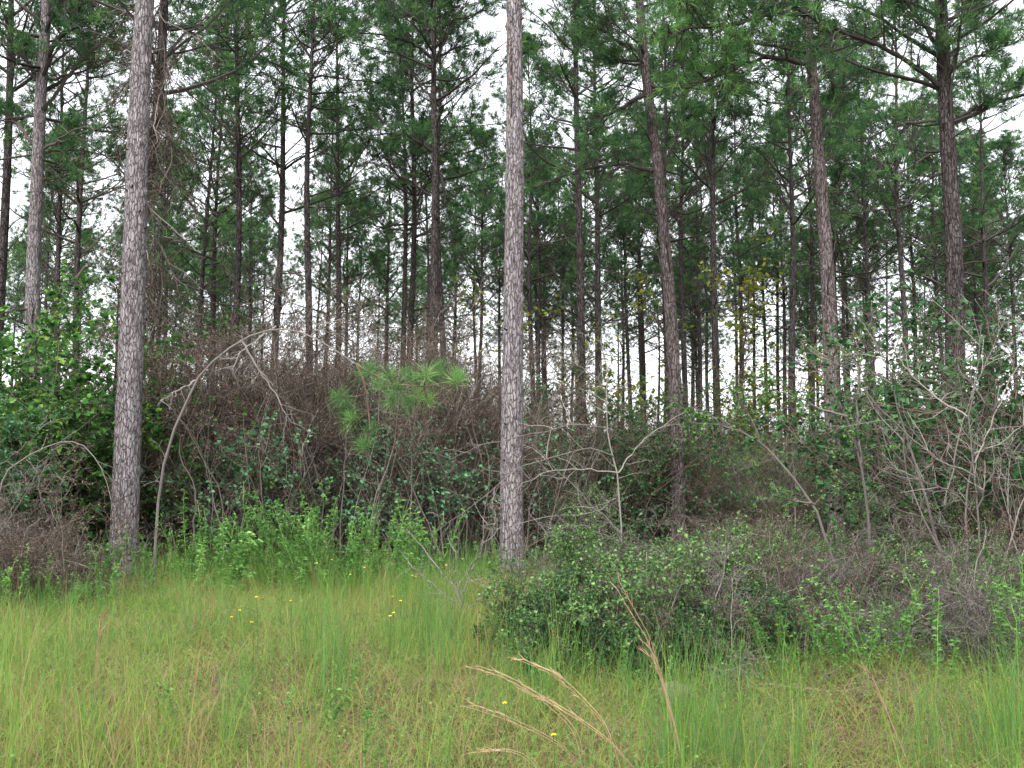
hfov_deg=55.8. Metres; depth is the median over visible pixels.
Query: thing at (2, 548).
dead bush
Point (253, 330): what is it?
pine tree
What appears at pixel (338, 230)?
pine tree
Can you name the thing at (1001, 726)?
grass clump
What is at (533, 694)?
dry grass stalk
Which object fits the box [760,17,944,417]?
pine tree
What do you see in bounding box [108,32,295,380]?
pine tree
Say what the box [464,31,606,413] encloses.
pine tree
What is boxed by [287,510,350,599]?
leafy weed
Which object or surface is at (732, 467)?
holly shrub
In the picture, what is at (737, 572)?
dead bush
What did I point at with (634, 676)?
leafy weed
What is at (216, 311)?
pine tree
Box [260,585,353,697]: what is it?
grass clump
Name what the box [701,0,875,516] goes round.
pine tree
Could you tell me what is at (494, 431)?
dead bush
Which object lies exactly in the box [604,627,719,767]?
grass clump
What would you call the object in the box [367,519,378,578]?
leafy weed
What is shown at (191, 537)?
leafy weed
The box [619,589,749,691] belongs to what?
holly
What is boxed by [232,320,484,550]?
dead bush
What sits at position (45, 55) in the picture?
pine tree
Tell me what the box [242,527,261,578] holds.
leafy weed
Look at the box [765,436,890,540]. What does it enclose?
dead bush
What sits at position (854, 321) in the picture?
pine tree
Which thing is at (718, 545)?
holly
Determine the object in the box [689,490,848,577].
dead bush
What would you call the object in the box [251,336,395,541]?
dead bush
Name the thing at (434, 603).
grass clump
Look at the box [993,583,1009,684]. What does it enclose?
leafy weed
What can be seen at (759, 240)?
pine tree
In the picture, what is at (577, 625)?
holly
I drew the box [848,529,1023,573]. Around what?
holly
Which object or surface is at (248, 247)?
pine tree
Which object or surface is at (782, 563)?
dead bush
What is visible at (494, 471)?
dead bush
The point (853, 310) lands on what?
pine tree
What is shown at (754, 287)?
yellowing shrub
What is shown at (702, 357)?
pine tree
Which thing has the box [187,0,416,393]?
pine tree
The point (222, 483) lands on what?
leafy sapling
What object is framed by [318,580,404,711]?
grass clump
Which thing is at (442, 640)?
grass clump
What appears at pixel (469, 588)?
grass clump
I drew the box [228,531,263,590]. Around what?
leafy weed
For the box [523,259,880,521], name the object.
yellowing shrub
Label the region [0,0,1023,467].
sky
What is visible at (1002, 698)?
grass clump
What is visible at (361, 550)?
leafy weed
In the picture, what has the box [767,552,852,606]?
holly
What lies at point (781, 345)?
pine tree
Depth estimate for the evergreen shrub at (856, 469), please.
22.17 m
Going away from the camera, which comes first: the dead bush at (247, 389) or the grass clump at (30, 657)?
the grass clump at (30, 657)
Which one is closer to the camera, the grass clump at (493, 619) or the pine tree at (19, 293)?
the grass clump at (493, 619)
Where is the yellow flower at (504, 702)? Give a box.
[502,701,506,767]
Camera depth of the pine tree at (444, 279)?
59.97 m
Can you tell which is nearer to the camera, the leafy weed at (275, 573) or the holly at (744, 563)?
the holly at (744, 563)
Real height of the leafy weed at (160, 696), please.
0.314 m
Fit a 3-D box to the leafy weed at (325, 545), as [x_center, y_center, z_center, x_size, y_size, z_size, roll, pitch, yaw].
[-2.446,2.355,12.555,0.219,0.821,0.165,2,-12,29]
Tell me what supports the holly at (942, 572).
on the ground at (506, 742)
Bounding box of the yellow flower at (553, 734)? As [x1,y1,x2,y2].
[551,733,555,767]
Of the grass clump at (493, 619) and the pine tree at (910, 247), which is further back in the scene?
the pine tree at (910, 247)
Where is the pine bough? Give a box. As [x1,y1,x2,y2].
[325,355,472,458]
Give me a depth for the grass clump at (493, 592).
9.31 m
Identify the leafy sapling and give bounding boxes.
[61,414,338,563]
[139,475,262,558]
[140,417,396,554]
[141,425,289,564]
[201,419,361,563]
[203,416,308,553]
[223,427,352,554]
[236,411,498,565]
[240,404,497,568]
[254,468,339,553]
[255,392,407,546]
[261,366,474,559]
[279,430,470,563]
[282,413,400,555]
[283,438,491,556]
[381,453,563,556]
[406,491,499,556]
[412,374,613,567]
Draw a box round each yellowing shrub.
[449,219,822,527]
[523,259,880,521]
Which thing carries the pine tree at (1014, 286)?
on the ground at (506, 742)
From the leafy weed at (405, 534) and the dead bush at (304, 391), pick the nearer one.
the leafy weed at (405, 534)
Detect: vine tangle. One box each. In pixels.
[0,260,220,555]
[0,274,246,555]
[0,299,302,558]
[0,304,174,556]
[0,307,177,430]
[0,338,198,548]
[0,340,177,550]
[0,349,182,533]
[0,372,205,555]
[6,392,144,531]
[76,359,245,555]
[91,443,307,555]
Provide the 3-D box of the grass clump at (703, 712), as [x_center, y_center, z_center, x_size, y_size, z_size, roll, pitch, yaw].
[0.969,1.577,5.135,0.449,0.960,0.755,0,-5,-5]
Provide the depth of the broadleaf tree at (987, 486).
14.05 m
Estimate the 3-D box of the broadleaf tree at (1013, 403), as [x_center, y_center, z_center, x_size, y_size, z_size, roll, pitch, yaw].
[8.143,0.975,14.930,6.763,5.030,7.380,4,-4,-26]
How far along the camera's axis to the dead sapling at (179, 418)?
13.75 m
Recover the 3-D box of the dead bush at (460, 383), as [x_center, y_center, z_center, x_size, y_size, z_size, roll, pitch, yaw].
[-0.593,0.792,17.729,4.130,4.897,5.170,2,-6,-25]
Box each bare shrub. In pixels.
[0,411,145,542]
[378,516,528,615]
[413,326,710,580]
[761,279,1023,583]
[779,279,1023,588]
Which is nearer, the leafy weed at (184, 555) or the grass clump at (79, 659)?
the grass clump at (79, 659)
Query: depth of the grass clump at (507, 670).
6.68 m
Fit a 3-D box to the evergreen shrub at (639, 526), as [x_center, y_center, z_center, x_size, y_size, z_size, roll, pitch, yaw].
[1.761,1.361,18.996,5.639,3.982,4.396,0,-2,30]
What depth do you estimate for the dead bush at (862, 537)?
12.82 m
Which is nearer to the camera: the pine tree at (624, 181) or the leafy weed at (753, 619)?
the leafy weed at (753, 619)
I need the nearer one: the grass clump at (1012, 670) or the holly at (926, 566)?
the grass clump at (1012, 670)
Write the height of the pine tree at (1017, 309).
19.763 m
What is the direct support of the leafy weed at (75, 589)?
on the ground at (506, 742)
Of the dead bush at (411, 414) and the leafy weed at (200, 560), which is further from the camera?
the dead bush at (411, 414)
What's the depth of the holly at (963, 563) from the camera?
11.29 m
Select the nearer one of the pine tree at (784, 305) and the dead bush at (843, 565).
the dead bush at (843, 565)
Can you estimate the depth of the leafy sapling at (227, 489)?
15.72 m
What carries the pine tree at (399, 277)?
on the ground at (506, 742)
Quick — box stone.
[654,681,693,708]
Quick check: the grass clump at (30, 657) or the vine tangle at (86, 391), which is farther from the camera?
the vine tangle at (86, 391)
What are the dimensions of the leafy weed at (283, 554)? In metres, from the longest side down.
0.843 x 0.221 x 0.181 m
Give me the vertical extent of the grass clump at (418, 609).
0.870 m
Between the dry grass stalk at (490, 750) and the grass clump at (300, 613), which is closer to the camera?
the dry grass stalk at (490, 750)
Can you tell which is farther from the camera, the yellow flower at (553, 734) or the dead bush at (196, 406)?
the dead bush at (196, 406)
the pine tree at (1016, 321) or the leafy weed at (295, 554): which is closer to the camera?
the leafy weed at (295, 554)
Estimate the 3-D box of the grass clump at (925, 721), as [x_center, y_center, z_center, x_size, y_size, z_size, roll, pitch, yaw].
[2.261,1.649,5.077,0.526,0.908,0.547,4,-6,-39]
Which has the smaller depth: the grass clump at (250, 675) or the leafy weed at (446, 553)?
the grass clump at (250, 675)
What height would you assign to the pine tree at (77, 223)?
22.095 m
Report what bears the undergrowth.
on the ground at (506, 742)
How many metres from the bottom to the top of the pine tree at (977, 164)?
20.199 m
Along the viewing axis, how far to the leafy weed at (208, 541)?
13.31 m
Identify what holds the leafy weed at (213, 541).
on the ground at (506, 742)
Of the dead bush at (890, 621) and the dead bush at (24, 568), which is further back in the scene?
the dead bush at (24, 568)
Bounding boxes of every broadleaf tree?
[739,284,1023,557]
[784,258,1023,551]
[797,295,1023,551]
[806,302,1023,566]
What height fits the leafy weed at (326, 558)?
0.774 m
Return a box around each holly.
[469,568,617,669]
[475,540,702,661]
[478,545,650,696]
[483,582,651,652]
[508,610,615,690]
[519,525,679,589]
[526,504,721,627]
[531,510,765,609]
[532,527,831,680]
[543,612,678,688]
[552,521,642,583]
[568,531,616,559]
[589,603,737,677]
[599,523,789,618]
[617,502,669,537]
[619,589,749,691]
[642,522,811,615]
[645,586,801,674]
[649,520,762,554]
[674,582,810,671]
[684,514,802,574]
[685,522,761,564]
[687,521,836,566]
[709,514,833,565]
[733,580,839,661]
[737,559,835,634]
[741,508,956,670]
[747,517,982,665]
[756,525,834,575]
[758,540,851,592]
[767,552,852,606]
[777,558,1023,665]
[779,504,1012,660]
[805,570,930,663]
[815,510,958,577]
[839,540,961,658]
[840,528,1008,638]
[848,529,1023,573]
[872,515,1017,573]
[880,537,1015,567]
[884,541,1023,593]
[886,558,1010,643]
[923,562,1005,659]
[947,561,1023,623]
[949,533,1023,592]
[956,506,1020,558]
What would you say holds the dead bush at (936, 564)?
on the ground at (506, 742)
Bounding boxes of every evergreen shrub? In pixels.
[491,443,612,536]
[500,359,742,554]
[523,446,619,531]
[534,407,689,539]
[571,386,759,541]
[581,398,704,535]
[782,403,943,525]
[797,392,997,523]
[806,403,983,530]
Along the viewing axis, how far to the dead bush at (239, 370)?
22.98 m
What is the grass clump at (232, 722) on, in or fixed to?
on the ground at (506, 742)
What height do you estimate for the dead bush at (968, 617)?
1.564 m
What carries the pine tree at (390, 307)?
on the ground at (506, 742)
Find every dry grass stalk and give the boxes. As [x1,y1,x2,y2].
[94,609,108,708]
[209,660,218,718]
[459,698,581,767]
[464,746,535,766]
[466,665,584,767]
[509,653,620,767]
[519,683,633,767]
[614,573,682,760]
[637,635,678,766]
[860,661,909,767]
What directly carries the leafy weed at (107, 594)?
on the ground at (506, 742)
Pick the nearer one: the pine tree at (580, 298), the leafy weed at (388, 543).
the leafy weed at (388, 543)
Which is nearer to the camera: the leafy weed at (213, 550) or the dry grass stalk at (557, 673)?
the dry grass stalk at (557, 673)
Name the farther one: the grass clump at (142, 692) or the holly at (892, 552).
the holly at (892, 552)
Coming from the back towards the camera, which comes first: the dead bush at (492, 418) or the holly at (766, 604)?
the dead bush at (492, 418)
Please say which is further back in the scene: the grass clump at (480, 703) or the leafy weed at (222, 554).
the leafy weed at (222, 554)
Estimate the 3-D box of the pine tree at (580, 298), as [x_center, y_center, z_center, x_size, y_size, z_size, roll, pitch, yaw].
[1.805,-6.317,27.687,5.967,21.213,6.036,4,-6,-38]
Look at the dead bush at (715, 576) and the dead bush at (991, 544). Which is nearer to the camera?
the dead bush at (715, 576)
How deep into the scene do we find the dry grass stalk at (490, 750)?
4.83 m
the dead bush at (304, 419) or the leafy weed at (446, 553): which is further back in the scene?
the dead bush at (304, 419)
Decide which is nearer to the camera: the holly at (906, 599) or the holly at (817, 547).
the holly at (906, 599)
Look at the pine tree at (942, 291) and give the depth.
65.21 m
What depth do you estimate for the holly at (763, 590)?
8.26 m
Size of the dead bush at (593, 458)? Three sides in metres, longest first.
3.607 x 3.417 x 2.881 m
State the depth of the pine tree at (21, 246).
55.52 m
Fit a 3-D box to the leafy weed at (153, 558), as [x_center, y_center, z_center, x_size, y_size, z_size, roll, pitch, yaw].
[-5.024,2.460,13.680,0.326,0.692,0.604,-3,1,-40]
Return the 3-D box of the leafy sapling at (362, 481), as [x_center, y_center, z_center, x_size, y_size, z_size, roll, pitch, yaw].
[-1.803,1.730,15.763,2.712,2.748,4.573,-4,-6,38]
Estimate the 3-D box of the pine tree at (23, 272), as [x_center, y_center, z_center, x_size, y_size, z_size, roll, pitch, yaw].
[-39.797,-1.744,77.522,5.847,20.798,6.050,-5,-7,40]
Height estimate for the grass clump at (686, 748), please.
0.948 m
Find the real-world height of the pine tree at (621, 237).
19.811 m
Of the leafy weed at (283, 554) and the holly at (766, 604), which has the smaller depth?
the holly at (766, 604)
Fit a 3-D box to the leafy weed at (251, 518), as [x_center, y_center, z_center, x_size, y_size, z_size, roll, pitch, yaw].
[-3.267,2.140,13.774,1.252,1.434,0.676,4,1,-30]
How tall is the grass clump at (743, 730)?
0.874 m
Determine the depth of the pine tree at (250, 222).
58.43 m
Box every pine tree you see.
[0,0,129,380]
[0,0,133,380]
[0,0,193,406]
[0,0,209,407]
[3,239,67,369]
[4,237,51,386]
[4,254,17,346]
[4,261,24,346]
[5,130,98,382]
[5,229,68,332]
[6,111,111,387]
[8,0,374,546]
[10,130,116,390]
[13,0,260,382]
[41,261,109,353]
[60,226,113,369]
[71,224,122,371]
[72,96,232,382]
[87,177,207,374]
[95,166,206,340]
[100,1,288,408]
[100,250,156,387]
[101,247,149,349]
[104,0,154,576]
[107,141,232,377]
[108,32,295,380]
[146,238,220,397]
[146,241,195,370]
[147,249,206,378]
[151,0,320,407]
[174,0,380,398]
[177,211,261,406]
[177,236,222,360]
[178,218,247,385]
[183,230,260,378]
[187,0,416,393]
[189,147,303,363]
[191,269,233,374]
[198,140,299,386]
[202,204,266,380]
[216,216,296,365]
[223,196,313,395]
[226,300,268,379]
[258,0,448,377]
[261,94,401,368]
[262,189,378,361]
[273,138,408,375]
[312,200,399,389]
[323,0,496,381]
[326,0,551,512]
[331,0,478,375]
[341,0,528,364]
[341,131,430,381]
[348,252,408,353]
[362,229,424,362]
[367,115,491,382]
[380,248,451,359]
[388,222,472,361]
[389,256,449,361]
[407,162,502,355]
[415,158,503,395]
[423,231,491,358]
[425,121,533,416]
[442,148,555,403]
[445,0,661,463]
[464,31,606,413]
[472,247,542,405]
[473,145,591,411]
[485,245,553,352]
[486,151,592,413]
[491,131,589,419]
[497,0,527,575]
[501,239,574,380]
[505,0,680,460]
[524,0,829,544]
[524,144,615,432]
[524,270,576,428]
[525,139,641,421]
[541,207,605,480]
[547,279,606,432]
[549,111,661,431]
[550,256,616,420]
[582,103,689,423]
[584,127,671,435]
[584,173,696,431]
[585,1,780,439]
[585,207,661,428]
[590,253,662,402]
[605,0,805,516]
[606,25,761,457]
[611,109,723,439]
[629,255,696,422]
[630,0,949,550]
[632,101,767,461]
[644,262,704,374]
[647,265,722,420]
[652,206,745,443]
[657,214,731,419]
[670,139,750,456]
[675,70,798,452]
[678,271,727,423]
[679,265,725,466]
[688,165,779,426]
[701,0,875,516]
[701,145,841,479]
[703,252,769,413]
[706,106,820,465]
[719,171,785,491]
[725,0,1023,552]
[727,139,821,456]
[734,38,884,488]
[759,269,822,481]
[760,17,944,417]
[763,223,850,434]
[771,227,861,459]
[775,218,862,402]
[778,20,962,395]
[779,270,821,436]
[781,0,986,423]
[783,161,897,390]
[784,103,895,398]
[804,154,927,392]
[836,224,902,409]
[837,270,893,392]
[845,101,962,418]
[850,190,930,387]
[867,92,1023,442]
[884,0,1023,428]
[885,105,1004,388]
[889,215,981,399]
[890,245,944,401]
[917,275,969,339]
[919,124,1023,428]
[920,236,1004,393]
[922,239,998,396]
[937,133,1023,399]
[937,232,1023,397]
[942,247,1023,383]
[962,127,1023,429]
[962,191,1023,390]
[966,246,1019,387]
[978,178,1023,373]
[994,225,1023,362]
[1005,281,1023,391]
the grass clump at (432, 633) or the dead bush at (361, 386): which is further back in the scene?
the dead bush at (361, 386)
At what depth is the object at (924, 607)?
8.33 m
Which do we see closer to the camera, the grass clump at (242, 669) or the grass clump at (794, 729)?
the grass clump at (794, 729)
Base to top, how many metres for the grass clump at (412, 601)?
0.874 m
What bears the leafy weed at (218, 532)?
on the ground at (506, 742)
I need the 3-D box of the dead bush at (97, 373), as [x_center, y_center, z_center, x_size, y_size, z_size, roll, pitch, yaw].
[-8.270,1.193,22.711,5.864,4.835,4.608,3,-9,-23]
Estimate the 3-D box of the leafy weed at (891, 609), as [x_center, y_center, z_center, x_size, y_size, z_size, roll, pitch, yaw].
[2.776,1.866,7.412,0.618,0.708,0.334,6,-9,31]
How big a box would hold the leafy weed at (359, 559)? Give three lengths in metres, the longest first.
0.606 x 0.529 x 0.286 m
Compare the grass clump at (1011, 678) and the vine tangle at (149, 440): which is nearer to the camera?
the grass clump at (1011, 678)
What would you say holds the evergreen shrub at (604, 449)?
on the ground at (506, 742)
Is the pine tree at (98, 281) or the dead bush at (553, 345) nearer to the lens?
the dead bush at (553, 345)
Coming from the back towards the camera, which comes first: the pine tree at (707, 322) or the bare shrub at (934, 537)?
the pine tree at (707, 322)
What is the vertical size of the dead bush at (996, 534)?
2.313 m
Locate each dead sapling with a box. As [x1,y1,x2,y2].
[143,301,355,578]
[179,438,198,578]
[195,410,222,567]
[220,414,256,555]
[258,451,273,562]
[296,417,342,562]
[340,421,358,554]
[365,410,397,559]
[408,409,431,551]
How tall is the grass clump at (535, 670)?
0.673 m
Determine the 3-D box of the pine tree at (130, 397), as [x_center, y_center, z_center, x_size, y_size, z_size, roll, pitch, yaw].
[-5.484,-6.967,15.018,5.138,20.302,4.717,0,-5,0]
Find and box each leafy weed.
[0,569,12,610]
[1,544,30,612]
[19,577,42,606]
[38,567,84,612]
[47,551,54,590]
[55,575,60,604]
[60,529,128,594]
[68,573,88,603]
[69,579,77,620]
[73,570,105,609]
[81,575,121,615]
[84,574,100,598]
[87,541,124,610]
[95,545,113,581]
[98,703,117,747]
[126,531,186,598]
[136,544,165,588]
[139,532,164,577]
[153,682,173,726]
[154,512,204,584]
[169,520,199,581]
[169,533,202,582]
[170,550,192,598]
[179,488,207,578]
[179,534,206,588]
[182,534,199,575]
[186,687,204,720]
[192,500,240,581]
[192,540,206,593]
[198,517,234,591]
[199,505,243,567]
[202,526,234,579]
[210,509,237,571]
[211,507,249,570]
[215,513,294,592]
[218,521,228,583]
[223,533,255,594]
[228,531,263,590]
[233,674,254,712]
[240,483,323,580]
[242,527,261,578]
[247,538,269,578]
[248,498,325,582]
[249,536,284,578]
[256,718,267,767]
[263,539,288,580]
[264,558,284,598]
[266,480,331,592]
[267,505,275,568]
[271,515,343,597]
[273,530,293,581]
[275,498,343,587]
[276,567,295,597]
[279,489,312,571]
[280,684,294,743]
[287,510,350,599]
[290,502,384,588]
[293,517,313,586]
[294,511,363,592]
[294,518,311,594]
[296,518,331,576]
[316,688,351,743]
[318,497,349,575]
[319,533,329,572]
[319,537,338,578]
[337,548,351,574]
[340,497,414,591]
[345,653,360,714]
[346,554,365,588]
[348,506,374,579]
[348,541,365,576]
[351,498,404,573]
[353,526,379,569]
[356,523,400,561]
[360,692,391,767]
[364,546,369,573]
[365,519,379,571]
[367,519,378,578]
[371,537,417,579]
[372,540,390,574]
[372,738,412,767]
[382,499,405,568]
[391,515,452,571]
[391,521,424,578]
[392,526,422,572]
[398,552,419,591]
[404,512,411,551]
[409,542,450,566]
[412,511,428,578]
[414,540,431,579]
[421,527,439,577]
[422,506,466,580]
[433,553,445,581]
[459,549,474,577]
[472,541,481,575]
[476,537,495,580]
[587,650,593,680]
[620,634,640,688]
[620,650,628,689]
[702,639,744,697]
[713,621,749,683]
[738,592,806,698]
[754,661,766,696]
[771,659,782,679]
[783,643,816,697]
[785,510,816,540]
[793,599,835,678]
[796,589,886,694]
[827,577,889,685]
[833,588,858,670]
[839,564,935,684]
[839,587,923,676]
[875,611,885,666]
[892,623,912,681]
[897,585,945,677]
[925,584,942,681]
[931,585,960,687]
[945,555,973,674]
[976,554,1023,688]
[979,572,1023,683]
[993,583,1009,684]
[1019,608,1023,663]
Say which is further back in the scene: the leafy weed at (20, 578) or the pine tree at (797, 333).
the pine tree at (797, 333)
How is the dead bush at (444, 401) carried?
on the ground at (506, 742)
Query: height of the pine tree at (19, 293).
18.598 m
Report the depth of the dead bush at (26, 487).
12.26 m
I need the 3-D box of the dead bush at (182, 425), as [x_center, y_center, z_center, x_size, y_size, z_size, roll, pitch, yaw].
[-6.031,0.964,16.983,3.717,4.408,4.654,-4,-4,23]
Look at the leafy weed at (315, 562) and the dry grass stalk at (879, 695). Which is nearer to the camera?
the dry grass stalk at (879, 695)
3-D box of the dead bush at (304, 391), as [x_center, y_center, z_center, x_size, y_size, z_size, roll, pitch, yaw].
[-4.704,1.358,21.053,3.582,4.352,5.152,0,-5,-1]
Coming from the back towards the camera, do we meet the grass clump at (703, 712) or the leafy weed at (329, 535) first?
the leafy weed at (329, 535)
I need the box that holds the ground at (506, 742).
[0,472,1023,767]
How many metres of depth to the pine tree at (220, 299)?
74.56 m
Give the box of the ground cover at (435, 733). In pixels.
[0,531,1023,767]
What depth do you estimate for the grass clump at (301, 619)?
7.96 m
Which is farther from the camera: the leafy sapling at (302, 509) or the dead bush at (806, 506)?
the dead bush at (806, 506)
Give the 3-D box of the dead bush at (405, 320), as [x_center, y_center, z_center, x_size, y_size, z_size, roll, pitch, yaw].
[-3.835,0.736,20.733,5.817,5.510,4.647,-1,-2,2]
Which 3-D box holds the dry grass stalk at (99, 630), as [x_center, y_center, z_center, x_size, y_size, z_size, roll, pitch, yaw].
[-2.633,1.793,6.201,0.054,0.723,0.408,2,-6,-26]
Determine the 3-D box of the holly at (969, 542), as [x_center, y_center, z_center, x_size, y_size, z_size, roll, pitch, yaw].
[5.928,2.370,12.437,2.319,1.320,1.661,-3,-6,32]
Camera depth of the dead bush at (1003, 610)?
8.25 m
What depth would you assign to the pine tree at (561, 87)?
32.01 m
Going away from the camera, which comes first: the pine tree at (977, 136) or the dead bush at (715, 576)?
the dead bush at (715, 576)
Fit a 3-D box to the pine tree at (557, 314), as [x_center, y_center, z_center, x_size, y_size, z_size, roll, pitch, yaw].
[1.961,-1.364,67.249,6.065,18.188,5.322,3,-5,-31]
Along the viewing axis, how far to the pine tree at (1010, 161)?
50.41 m
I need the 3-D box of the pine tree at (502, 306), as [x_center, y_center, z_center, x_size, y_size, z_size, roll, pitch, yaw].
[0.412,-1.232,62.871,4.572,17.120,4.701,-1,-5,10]
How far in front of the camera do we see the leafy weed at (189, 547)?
13.49 m
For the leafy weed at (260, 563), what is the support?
on the ground at (506, 742)
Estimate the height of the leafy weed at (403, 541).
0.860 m
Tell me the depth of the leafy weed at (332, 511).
13.64 m
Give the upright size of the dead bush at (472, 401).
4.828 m
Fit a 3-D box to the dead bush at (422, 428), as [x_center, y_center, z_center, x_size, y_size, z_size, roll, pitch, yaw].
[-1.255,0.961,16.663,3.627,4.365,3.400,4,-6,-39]
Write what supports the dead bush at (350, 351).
on the ground at (506, 742)
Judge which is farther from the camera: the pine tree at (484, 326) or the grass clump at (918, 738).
the pine tree at (484, 326)
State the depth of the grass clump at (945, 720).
4.90 m
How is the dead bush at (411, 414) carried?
on the ground at (506, 742)
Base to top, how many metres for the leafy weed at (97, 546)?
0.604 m
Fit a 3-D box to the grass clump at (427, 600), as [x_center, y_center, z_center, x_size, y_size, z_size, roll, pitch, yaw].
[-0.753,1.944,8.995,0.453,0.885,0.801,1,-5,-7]
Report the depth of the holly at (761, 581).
8.73 m
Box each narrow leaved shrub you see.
[0,391,74,534]
[0,396,67,521]
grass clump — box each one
[7,621,46,694]
[35,636,102,737]
[49,616,106,691]
[52,610,114,693]
[113,646,166,727]
[194,656,264,765]
[197,653,256,766]
[203,621,276,705]
[216,592,283,725]
[224,600,285,699]
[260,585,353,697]
[263,546,338,658]
[270,551,326,657]
[288,556,368,675]
[292,588,375,732]
[295,579,355,674]
[305,572,369,697]
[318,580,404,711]
[342,574,419,662]
[379,570,447,669]
[385,552,440,638]
[389,551,445,677]
[399,561,437,646]
[403,579,469,671]
[407,558,444,641]
[415,563,454,633]
[418,581,467,683]
[422,562,462,649]
[424,585,474,670]
[429,562,473,644]
[438,579,468,650]
[452,548,488,614]
[454,646,502,728]
[457,620,512,722]
[466,553,514,631]
[474,568,538,662]
[479,614,544,710]
[497,623,554,728]
[503,618,581,717]
[516,614,561,714]
[519,638,556,721]
[521,634,561,713]
[599,601,736,767]
[601,599,723,767]
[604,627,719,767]
[605,622,732,767]
[634,612,750,764]
[651,619,719,757]
[658,606,754,767]
[670,637,790,767]
[684,632,821,767]
[687,605,772,767]
[689,623,758,767]
[690,613,776,767]
[704,644,813,767]
[725,625,882,767]
[737,612,828,767]
[759,617,837,767]
[862,632,966,767]
[876,609,986,767]
[887,621,993,767]
[888,617,958,746]
[915,605,1023,767]
[928,632,1023,767]
[931,632,1019,767]
[946,621,1022,765]
[946,648,1021,767]
[955,632,1023,767]
[956,602,1023,765]
[978,613,1023,717]
[980,585,1023,736]
[981,595,1023,741]
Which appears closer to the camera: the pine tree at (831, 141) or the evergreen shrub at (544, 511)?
the evergreen shrub at (544, 511)
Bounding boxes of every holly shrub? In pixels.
[523,431,610,556]
[523,481,632,559]
[562,448,661,537]
[571,456,669,542]
[646,483,737,543]
[666,375,845,569]
[686,427,767,539]
[720,478,805,527]
[734,426,825,540]
[749,315,909,549]
[785,475,862,538]
[796,469,826,538]
[801,467,988,561]
[845,489,889,533]
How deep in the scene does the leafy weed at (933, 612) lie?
7.24 m
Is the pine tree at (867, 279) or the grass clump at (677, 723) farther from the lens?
the pine tree at (867, 279)
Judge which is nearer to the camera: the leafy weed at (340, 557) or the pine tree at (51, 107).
the leafy weed at (340, 557)
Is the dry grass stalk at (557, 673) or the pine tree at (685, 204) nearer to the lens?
the dry grass stalk at (557, 673)
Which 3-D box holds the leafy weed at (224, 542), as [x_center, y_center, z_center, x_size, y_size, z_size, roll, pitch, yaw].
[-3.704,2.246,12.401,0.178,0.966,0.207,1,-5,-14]
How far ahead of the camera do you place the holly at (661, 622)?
7.26 m
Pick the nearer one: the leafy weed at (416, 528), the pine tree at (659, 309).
the leafy weed at (416, 528)
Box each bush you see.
[0,432,90,604]
[0,433,184,611]
[0,455,60,559]
[0,464,141,616]
[0,490,80,585]
[0,507,126,592]
[0,514,96,602]
[0,524,139,596]
[1,519,51,588]
[22,325,284,539]
[35,253,365,565]
[37,300,269,559]
[74,310,350,553]
[74,318,295,556]
[82,325,395,550]
[92,264,407,562]
[95,282,376,556]
[141,281,382,565]
[142,333,235,536]
[143,337,363,545]
[144,305,382,552]
[144,328,348,532]
[145,299,447,552]
[146,341,391,547]
[151,337,362,541]
[189,284,462,540]
[196,304,448,555]
[203,325,277,538]
[205,241,445,556]
[205,341,380,539]
[214,324,467,534]
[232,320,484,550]
[248,309,530,562]
[249,322,497,542]
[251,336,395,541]
[270,307,580,556]
[276,273,483,552]
[293,313,590,555]
[300,285,539,560]
[316,342,610,557]
[328,321,575,563]
[337,304,595,538]
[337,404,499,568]
[349,313,628,551]
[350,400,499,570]
[370,341,587,561]
[376,269,591,562]
[376,344,523,539]
[377,315,540,533]
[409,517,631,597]
[425,322,629,526]
[442,345,560,541]
[446,378,637,556]
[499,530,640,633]
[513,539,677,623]
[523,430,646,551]
[524,413,614,538]
[535,536,675,588]
[537,418,666,539]
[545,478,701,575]
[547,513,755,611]
[548,413,646,539]
[577,404,754,541]
[582,553,872,690]
[609,390,787,541]
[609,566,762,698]
[612,478,792,572]
[621,405,742,543]
[625,564,789,646]
[664,459,734,535]
[665,553,907,704]
[666,491,925,657]
[676,521,885,697]
[687,472,751,540]
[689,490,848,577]
[697,470,794,533]
[717,499,870,644]
[726,461,800,534]
[730,444,849,536]
[731,566,806,650]
[737,503,909,609]
[742,429,824,536]
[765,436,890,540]
[769,462,846,540]
[796,545,1023,687]
[815,529,1023,593]
[816,534,906,593]
[827,515,916,583]
[827,539,1023,674]
[844,557,1010,647]
[845,424,931,541]
[855,482,1023,684]
[859,549,1011,582]
[890,564,1023,665]
[911,532,1023,653]
[917,508,1023,637]
[930,571,1023,662]
[933,437,1022,551]
[939,493,1012,544]
[940,536,1016,577]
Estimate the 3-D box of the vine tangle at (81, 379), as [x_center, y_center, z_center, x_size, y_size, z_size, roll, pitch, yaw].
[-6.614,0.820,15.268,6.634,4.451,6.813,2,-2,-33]
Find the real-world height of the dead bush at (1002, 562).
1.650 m
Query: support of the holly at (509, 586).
on the ground at (506, 742)
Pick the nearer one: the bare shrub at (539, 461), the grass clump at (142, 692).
the grass clump at (142, 692)
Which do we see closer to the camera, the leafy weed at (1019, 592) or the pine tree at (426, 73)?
the leafy weed at (1019, 592)
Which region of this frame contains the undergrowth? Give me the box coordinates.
[96,388,1023,525]
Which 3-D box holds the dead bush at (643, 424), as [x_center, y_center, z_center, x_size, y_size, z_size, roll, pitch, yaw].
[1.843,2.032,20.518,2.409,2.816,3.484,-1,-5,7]

